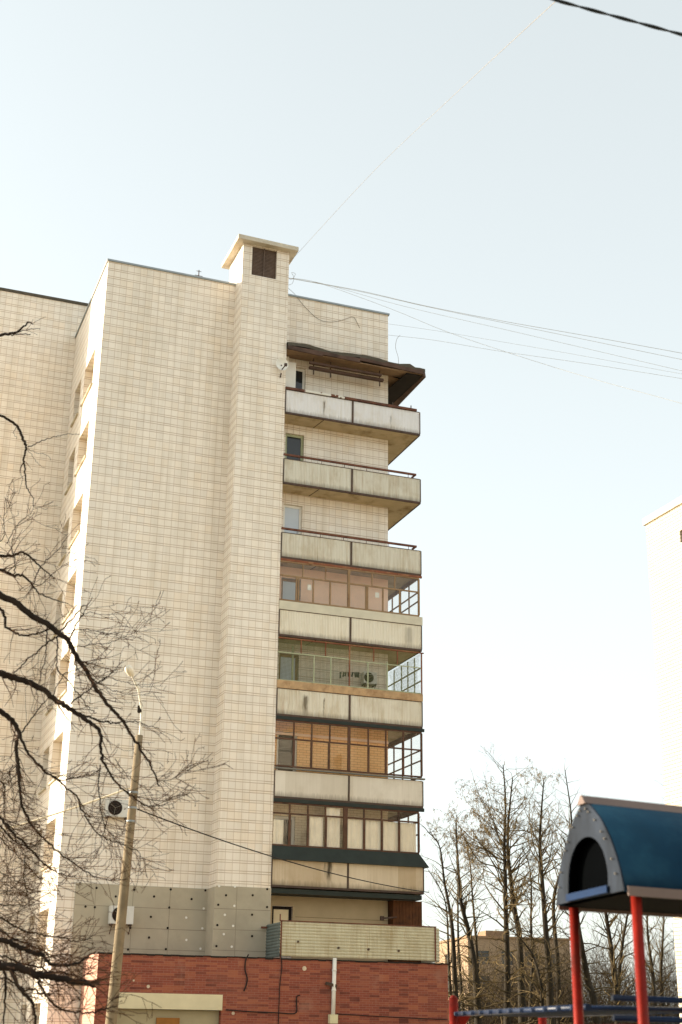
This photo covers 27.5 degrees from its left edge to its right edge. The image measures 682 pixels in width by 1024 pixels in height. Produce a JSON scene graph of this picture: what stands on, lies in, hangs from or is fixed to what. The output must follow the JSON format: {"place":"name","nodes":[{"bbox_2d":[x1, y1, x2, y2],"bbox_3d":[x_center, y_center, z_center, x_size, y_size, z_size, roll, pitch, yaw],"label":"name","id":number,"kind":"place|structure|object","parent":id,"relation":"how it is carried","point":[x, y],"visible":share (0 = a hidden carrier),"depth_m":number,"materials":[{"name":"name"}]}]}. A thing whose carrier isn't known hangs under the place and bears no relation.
{"place":"outdoors","nodes":[
{"label":"outdoors","id":0,"kind":"place"},
{"bbox_2d":[0,0,681,1021],"label":"sky","id":1,"kind":"structure","parent":0,"point":[546,192],"materials":[{"name":"white"}]},
{"bbox_2d":[439,930,571,1023],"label":"apartment block","id":2,"kind":"structure","parent":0,"point":[482,939],"depth_m":163.55,"materials":[{"name":"beige concrete"}]},
{"bbox_2d":[478,951,488,963],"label":"window","id":3,"kind":"structure","parent":2,"relation":"in","point":[479,954],"depth_m":162.79,"materials":[{"name":"grey glass"}]},
{"bbox_2d":[501,951,512,964],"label":"window","id":4,"kind":"structure","parent":2,"relation":"in","point":[501,951],"depth_m":163.31,"materials":[{"name":"grey glass"}]},
{"bbox_2d":[552,0,681,36],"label":"twisted cable","id":5,"kind":"object","parent":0,"point":[618,17],"visible":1,"depth_m":11.72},
{"label":"ground","id":6,"kind":"structure","parent":0,"visible":0},
{"bbox_2d":[0,317,232,1023],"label":"bare tree","id":7,"kind":"object","parent":6,"relation":"on","point":[11,967],"visible":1,"depth_m":16.12,"materials":[{"name":"brown plant"}]},
{"bbox_2d":[105,665,142,1023],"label":"lamp post","id":8,"kind":"object","parent":6,"relation":"on","point":[119,938],"visible":0.92,"depth_m":31.92,"materials":[{"name":"concrete"}]},
{"bbox_2d":[4,787,129,828],"bbox_3d":[-7.504,7.279,33.019,5.156,1.424,0.038,-3,-21,10],"label":"overhead cable","id":9,"kind":"object","parent":8,"relation":"attached to","point":[75,807],"visible":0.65,"depth_m":32.87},
{"bbox_2d":[137,809,428,892],"bbox_3d":[-0.911,9.910,39.713,0.032,0.480,17.187,-9,-23,25],"label":"overhead cable","id":10,"kind":"object","parent":8,"relation":"attached to","point":[273,856],"visible":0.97,"depth_m":37.79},
{"bbox_2d":[0,234,439,1023],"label":"apartment building","id":11,"kind":"structure","parent":6,"relation":"on","point":[226,490],"depth_m":48.89,"materials":[{"name":"beige tile"}]},
{"bbox_2d":[47,774,59,785],"bbox_3d":[-9.418,9.063,47.020,0.610,0.060,2.120,8,-22,-19],"label":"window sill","id":12,"kind":"structure","parent":11,"relation":"in","point":[52,780],"depth_m":47.17,"materials":[{"name":"white paint"}]},
{"bbox_2d":[54,689,66,703],"bbox_3d":[-9.383,6.387,48.028,0.610,0.060,2.120,8,-22,-19],"label":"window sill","id":13,"kind":"structure","parent":11,"relation":"in","point":[65,690],"depth_m":47.48,"materials":[{"name":"white paint"}]},
{"bbox_2d":[58,553,65,565],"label":"window","id":14,"kind":"structure","parent":11,"relation":"in","point":[64,555],"depth_m":51.98,"materials":[{"name":"white paint"}]},
{"bbox_2d":[61,608,73,624],"bbox_3d":[-9.347,3.711,49.036,0.610,0.060,2.120,8,-22,-19],"label":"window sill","id":15,"kind":"structure","parent":11,"relation":"in","point":[67,616],"depth_m":48.92,"materials":[{"name":"white paint"}]},
{"bbox_2d":[64,481,72,495],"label":"window","id":16,"kind":"structure","parent":11,"relation":"in","point":[71,482],"depth_m":53.05,"materials":[{"name":"white paint"}]},
{"bbox_2d":[68,530,79,549],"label":"window","id":17,"kind":"structure","parent":11,"relation":"in","point":[78,531],"depth_m":49.83,"materials":[{"name":"white paint"}]},
{"bbox_2d":[70,412,78,427],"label":"window","id":18,"kind":"structure","parent":11,"relation":"in","point":[77,413],"depth_m":54.02,"materials":[{"name":"white paint"}]},
{"bbox_2d":[74,455,86,476],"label":"window","id":19,"kind":"structure","parent":11,"relation":"in","point":[85,456],"depth_m":50.91,"materials":[{"name":"white paint"}]},
{"bbox_2d":[80,383,92,406],"bbox_3d":[-9.241,-4.317,52.061,0.610,0.060,2.120,8,-22,-19],"label":"window","id":20,"kind":"structure","parent":11,"relation":"in","point":[91,384],"depth_m":51.89,"materials":[{"name":"white paint"}]},
{"bbox_2d":[104,799,128,826],"bbox_3d":[-7.204,9.680,44.795,0.740,0.848,0.363,8,-22,-19],"label":"air conditioner","id":21,"kind":"object","parent":11,"relation":"attached to","point":[116,809],"visible":0.89,"depth_m":44.73,"materials":[{"name":"metal"}]},
{"bbox_2d":[108,905,133,934],"bbox_3d":[-6.897,12.787,43.699,0.740,0.848,0.363,8,-22,-19],"label":"air conditioner","id":22,"kind":"object","parent":11,"relation":"attached to","point":[129,917],"visible":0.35,"depth_m":43.65,"materials":[{"name":"metal"}]},
{"bbox_2d":[276,357,287,377],"bbox_3d":[-2.130,-5.368,51.281,0.518,0.723,0.382,-11,-24,29],"label":"satellite dish","id":23,"kind":"object","parent":11,"relation":"attached to","point":[281,363],"visible":1,"depth_m":51.38,"materials":[{"name":"white paint"}]},
{"bbox_2d":[272,906,291,956],"bbox_3d":[-1.987,13.746,45.727,0.710,1.570,0.070,8,-22,-19],"label":"window","id":24,"kind":"structure","parent":11,"relation":"in","point":[285,912],"depth_m":45.92,"materials":[{"name":"beige glass"}]},
{"bbox_2d":[275,816,293,844],"bbox_3d":[-1.945,11.277,46.661,0.730,2.150,0.070,8,-22,-19],"label":"window","id":25,"kind":"structure","parent":11,"relation":"in","point":[285,831],"depth_m":46.92,"materials":[{"name":"beige glass"}]},
{"bbox_2d":[276,735,295,770],"bbox_3d":[-1.909,8.610,47.666,0.730,2.150,0.070,8,-22,-19],"label":"window","id":26,"kind":"structure","parent":11,"relation":"in","point":[284,747],"depth_m":47.81,"materials":[{"name":"grey glass"}]},
{"bbox_2d":[279,654,297,680],"bbox_3d":[-1.875,6.027,48.639,0.730,2.150,0.070,8,-22,-19],"label":"window","id":27,"kind":"structure","parent":11,"relation":"in","point":[285,655],"depth_m":48.86,"materials":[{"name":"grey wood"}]},
{"bbox_2d":[281,578,299,599],"bbox_3d":[-1.841,3.426,49.619,0.730,2.150,0.070,8,-22,-19],"label":"window","id":28,"kind":"structure","parent":11,"relation":"in","point":[288,585],"depth_m":49.86,"materials":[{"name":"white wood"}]},
{"bbox_2d":[283,505,301,533],"bbox_3d":[-1.806,0.787,50.613,0.730,2.150,0.070,8,-22,-19],"label":"window","id":29,"kind":"structure","parent":11,"relation":"in","point":[292,515],"depth_m":50.83,"materials":[{"name":"white glass"}]},
{"bbox_2d":[285,434,302,460],"bbox_3d":[-1.771,-1.851,51.608,0.730,2.150,0.070,8,-22,-19],"label":"window","id":30,"kind":"structure","parent":11,"relation":"in","point":[293,443],"depth_m":51.83,"materials":[{"name":"grey glass"}]},
{"bbox_2d":[295,368,304,388],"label":"window","id":31,"kind":"structure","parent":11,"relation":"in","point":[300,374],"depth_m":52.88,"materials":[{"name":"white paint"}]},
{"bbox_2d":[288,288,359,327],"bbox_3d":[-0.679,-7.924,54.112,3.030,1.187,0.015,8,-22,-19],"label":"loose cable","id":32,"kind":"object","parent":11,"relation":"hanging from","point":[321,320],"visible":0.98,"depth_m":53.86,"materials":[{"name":"black rubber"}]},
{"bbox_2d":[361,671,376,688],"bbox_3d":[0.994,6.048,49.421,0.500,0.728,0.363,8,-22,-19],"label":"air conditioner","id":33,"kind":"object","parent":11,"relation":"attached to","point":[370,679],"visible":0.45,"depth_m":49.37,"materials":[{"name":"metal"}]},
{"bbox_2d":[289,2,554,262],"bbox_3d":[1.783,-7.135,32.126,2.832,19.388,39.041,3,-21,-7],"label":"overhead wire","id":34,"kind":"object","parent":11,"relation":"attached to","point":[437,110],"visible":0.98,"depth_m":38.06,"materials":[{"name":"grey metal"}]},
{"bbox_2d":[289,278,681,359],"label":"overhead wire","id":35,"kind":"object","parent":11,"relation":"attached to","point":[488,319],"visible":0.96,"depth_m":51.15,"materials":[{"name":"grey metal"}]},
{"bbox_2d":[291,278,680,370],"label":"overhead wire","id":36,"kind":"object","parent":11,"relation":"attached to","point":[495,327],"visible":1,"depth_m":49.71,"materials":[{"name":"grey metal"}]},
{"bbox_2d":[292,278,681,403],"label":"overhead wire","id":37,"kind":"object","parent":11,"relation":"attached to","point":[492,347],"visible":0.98,"depth_m":48.09,"materials":[{"name":"grey metal"}]},
{"bbox_2d":[297,279,679,352],"bbox_3d":[11.047,-6.231,51.658,26.494,6.157,0.027,0,-21,3],"label":"overhead wire","id":38,"kind":"object","parent":11,"relation":"attached to","point":[495,319],"visible":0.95,"depth_m":52.36,"materials":[{"name":"grey metal"}]},
{"bbox_2d":[392,324,679,373],"bbox_3d":[11.101,-4.928,47.037,22.853,10.144,1.639,-12,-24,29],"label":"overhead wire","id":39,"kind":"object","parent":11,"relation":"attached to","point":[535,347],"visible":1,"depth_m":49.61,"materials":[{"name":"grey metal"}]},
{"bbox_2d":[391,335,681,378],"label":"overhead wire","id":40,"kind":"object","parent":11,"relation":"attached to","point":[537,356],"visible":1,"depth_m":49.46,"materials":[{"name":"grey metal"}]},
{"bbox_2d":[79,952,448,1023],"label":"brick annex","id":41,"kind":"object","parent":6,"relation":"on","point":[191,989],"visible":0.94,"depth_m":42.44,"materials":[{"name":"brick"}]},
{"bbox_2d":[243,954,248,990],"bbox_3d":[-2.878,13.984,42.349,0.141,1.079,0.039,8,-22,-19],"label":"wall cable","id":42,"kind":"object","parent":41,"relation":"attached to","point":[245,972],"depth_m":42.33,"materials":[{"name":"black rubber"}]},
{"bbox_2d":[226,995,299,1013],"bbox_3d":[-2.351,14.884,42.225,2.344,0.574,0.036,8,-22,-19],"label":"wall cable","id":43,"kind":"object","parent":41,"relation":"attached to","point":[268,1012],"depth_m":42.19,"materials":[{"name":"black rubber"}]},
{"bbox_2d":[278,956,281,1023],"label":"wall cable","id":44,"kind":"object","parent":41,"relation":"attached to","point":[279,989],"depth_m":42.52,"materials":[{"name":"black rubber"}]},
{"bbox_2d":[325,958,337,1023],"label":"drainpipe","id":45,"kind":"object","parent":41,"relation":"attached to","point":[332,1017],"visible":1,"depth_m":42.96,"materials":[{"name":"white metal"}]},
{"bbox_2d":[337,1013,447,1019],"bbox_3d":[1.617,15.738,43.494,3.740,0.133,0.028,8,-22,-19],"label":"wall cable","id":46,"kind":"object","parent":41,"relation":"attached to","point":[392,1017],"depth_m":43.48,"materials":[{"name":"black rubber"}]},
{"bbox_2d":[425,861,480,1023],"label":"bare tree","id":47,"kind":"object","parent":6,"relation":"on","point":[449,961],"visible":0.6,"depth_m":63.29,"materials":[{"name":"brown plant"}]},
{"bbox_2d":[420,821,508,1013],"bbox_3d":[5.116,18.648,59.599,4.163,10.662,3.690,-17,-27,40],"label":"bare tree","id":48,"kind":"object","parent":6,"relation":"on","point":[454,966],"visible":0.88,"depth_m":59.31,"materials":[{"name":"brown plant"}]},
{"bbox_2d":[434,810,500,1023],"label":"bare tree","id":49,"kind":"object","parent":6,"relation":"on","point":[459,967],"visible":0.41,"depth_m":69.03,"materials":[{"name":"brown plant"}]},
{"bbox_2d":[420,811,520,1023],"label":"bare tree","id":50,"kind":"object","parent":6,"relation":"on","point":[472,960],"visible":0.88,"depth_m":61.56,"materials":[{"name":"brown plant"}]},
{"bbox_2d":[440,834,511,1023],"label":"bare tree","id":51,"kind":"object","parent":6,"relation":"on","point":[475,934],"visible":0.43,"depth_m":67.20,"materials":[{"name":"brown plant"}]},
{"bbox_2d":[439,948,528,1023],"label":"shrub","id":52,"kind":"object","parent":6,"relation":"on","point":[480,989],"visible":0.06,"depth_m":71.67,"materials":[{"name":"brown plant"}]},
{"bbox_2d":[420,744,570,1023],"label":"bare tree","id":53,"kind":"object","parent":6,"relation":"on","point":[505,940],"visible":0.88,"depth_m":64.40,"materials":[{"name":"brown plant"}]},
{"bbox_2d":[469,761,561,1023],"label":"bare tree","id":54,"kind":"object","parent":6,"relation":"on","point":[519,960],"visible":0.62,"depth_m":64.88,"materials":[{"name":"brown plant"}]},
{"bbox_2d":[442,930,605,1023],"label":"shrub","id":55,"kind":"object","parent":6,"relation":"on","point":[488,1021],"visible":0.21,"depth_m":69.36,"materials":[{"name":"brown plant"}]},
{"bbox_2d":[448,931,605,1023],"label":"shrub","id":56,"kind":"object","parent":6,"relation":"on","point":[510,975],"visible":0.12,"depth_m":73.47,"materials":[{"name":"brown plant"}]},
{"bbox_2d":[494,920,571,1023],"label":"bare tree","id":57,"kind":"object","parent":6,"relation":"on","point":[540,985],"visible":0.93,"depth_m":56.92,"materials":[{"name":"brown plant"}]},
{"bbox_2d":[494,770,572,1023],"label":"bare tree","id":58,"kind":"object","parent":6,"relation":"on","point":[550,999],"visible":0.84,"depth_m":62.23,"materials":[{"name":"brown plant"}]},
{"bbox_2d":[462,927,607,1023],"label":"shrub","id":59,"kind":"object","parent":6,"relation":"on","point":[563,1003],"visible":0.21,"depth_m":69.99,"materials":[{"name":"brown plant"}]},
{"bbox_2d":[498,834,584,1023],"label":"bare tree","id":60,"kind":"object","parent":6,"relation":"on","point":[531,932],"visible":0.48,"depth_m":65.20,"materials":[{"name":"brown plant"}]},
{"bbox_2d":[449,995,681,1023],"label":"monkey bars","id":61,"kind":"object","parent":6,"relation":"on","point":[541,1013],"visible":0.97,"depth_m":12.66,"materials":[{"name":"blue paint"}]},
{"bbox_2d":[524,764,606,1023],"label":"bare tree","id":62,"kind":"object","parent":6,"relation":"on","point":[558,980],"visible":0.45,"depth_m":69.50,"materials":[{"name":"brown plant"}]},
{"bbox_2d":[468,926,665,1023],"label":"shrub","id":63,"kind":"object","parent":6,"relation":"on","point":[584,1001],"visible":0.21,"depth_m":69.14,"materials":[{"name":"brown plant"}]},
{"bbox_2d":[536,834,634,1023],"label":"bare tree","id":64,"kind":"object","parent":6,"relation":"on","point":[590,989],"visible":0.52,"depth_m":55.24,"materials":[{"name":"brown plant"}]},
{"bbox_2d":[493,914,677,1023],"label":"shrub","id":65,"kind":"object","parent":6,"relation":"on","point":[605,965],"visible":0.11,"depth_m":79.22,"materials":[{"name":"brown plant"}]},
{"bbox_2d":[527,915,679,1023],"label":"shrub","id":66,"kind":"object","parent":6,"relation":"on","point":[622,988],"visible":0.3,"depth_m":75.32,"materials":[{"name":"brown plant"}]},
{"bbox_2d":[591,913,634,1023],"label":"bare tree","id":67,"kind":"object","parent":6,"relation":"on","point":[615,982],"visible":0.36,"depth_m":63.09,"materials":[{"name":"brown plant"}]},
{"bbox_2d":[556,795,681,1023],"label":"playhouse","id":68,"kind":"object","parent":6,"relation":"on","point":[619,856],"visible":1,"depth_m":10.08,"materials":[{"name":"blue metal"}]},
{"bbox_2d":[562,926,678,1023],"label":"shrub","id":69,"kind":"object","parent":6,"relation":"on","point":[670,976],"visible":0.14,"depth_m":83.57,"materials":[{"name":"brown plant"}]},
{"bbox_2d":[564,918,678,1023],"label":"shrub","id":70,"kind":"object","parent":6,"relation":"on","point":[633,976],"visible":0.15,"depth_m":79.11,"materials":[{"name":"brown plant"}]},
{"bbox_2d":[590,913,661,1015],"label":"bare tree","id":71,"kind":"object","parent":6,"relation":"on","point":[621,957],"visible":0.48,"depth_m":65.08,"materials":[{"name":"brown plant"}]},
{"bbox_2d":[611,916,677,1023],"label":"bare tree","id":72,"kind":"object","parent":6,"relation":"on","point":[651,971],"visible":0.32,"depth_m":68.67,"materials":[{"name":"brown plant"}]},
{"bbox_2d":[611,995,681,1023],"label":"play barrier","id":73,"kind":"object","parent":6,"relation":"on","point":[652,1019],"visible":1,"depth_m":10.32,"materials":[{"name":"blue metal"}]},
{"bbox_2d":[631,917,676,1023],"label":"bare tree","id":74,"kind":"object","parent":6,"relation":"on","point":[661,954],"visible":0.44,"depth_m":76.12,"materials":[{"name":"brown plant"}]},
{"bbox_2d":[642,496,681,1016],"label":"brick building","id":75,"kind":"structure","parent":6,"relation":"on","point":[663,524],"depth_m":38.58,"materials":[{"name":"white"}]}
]}

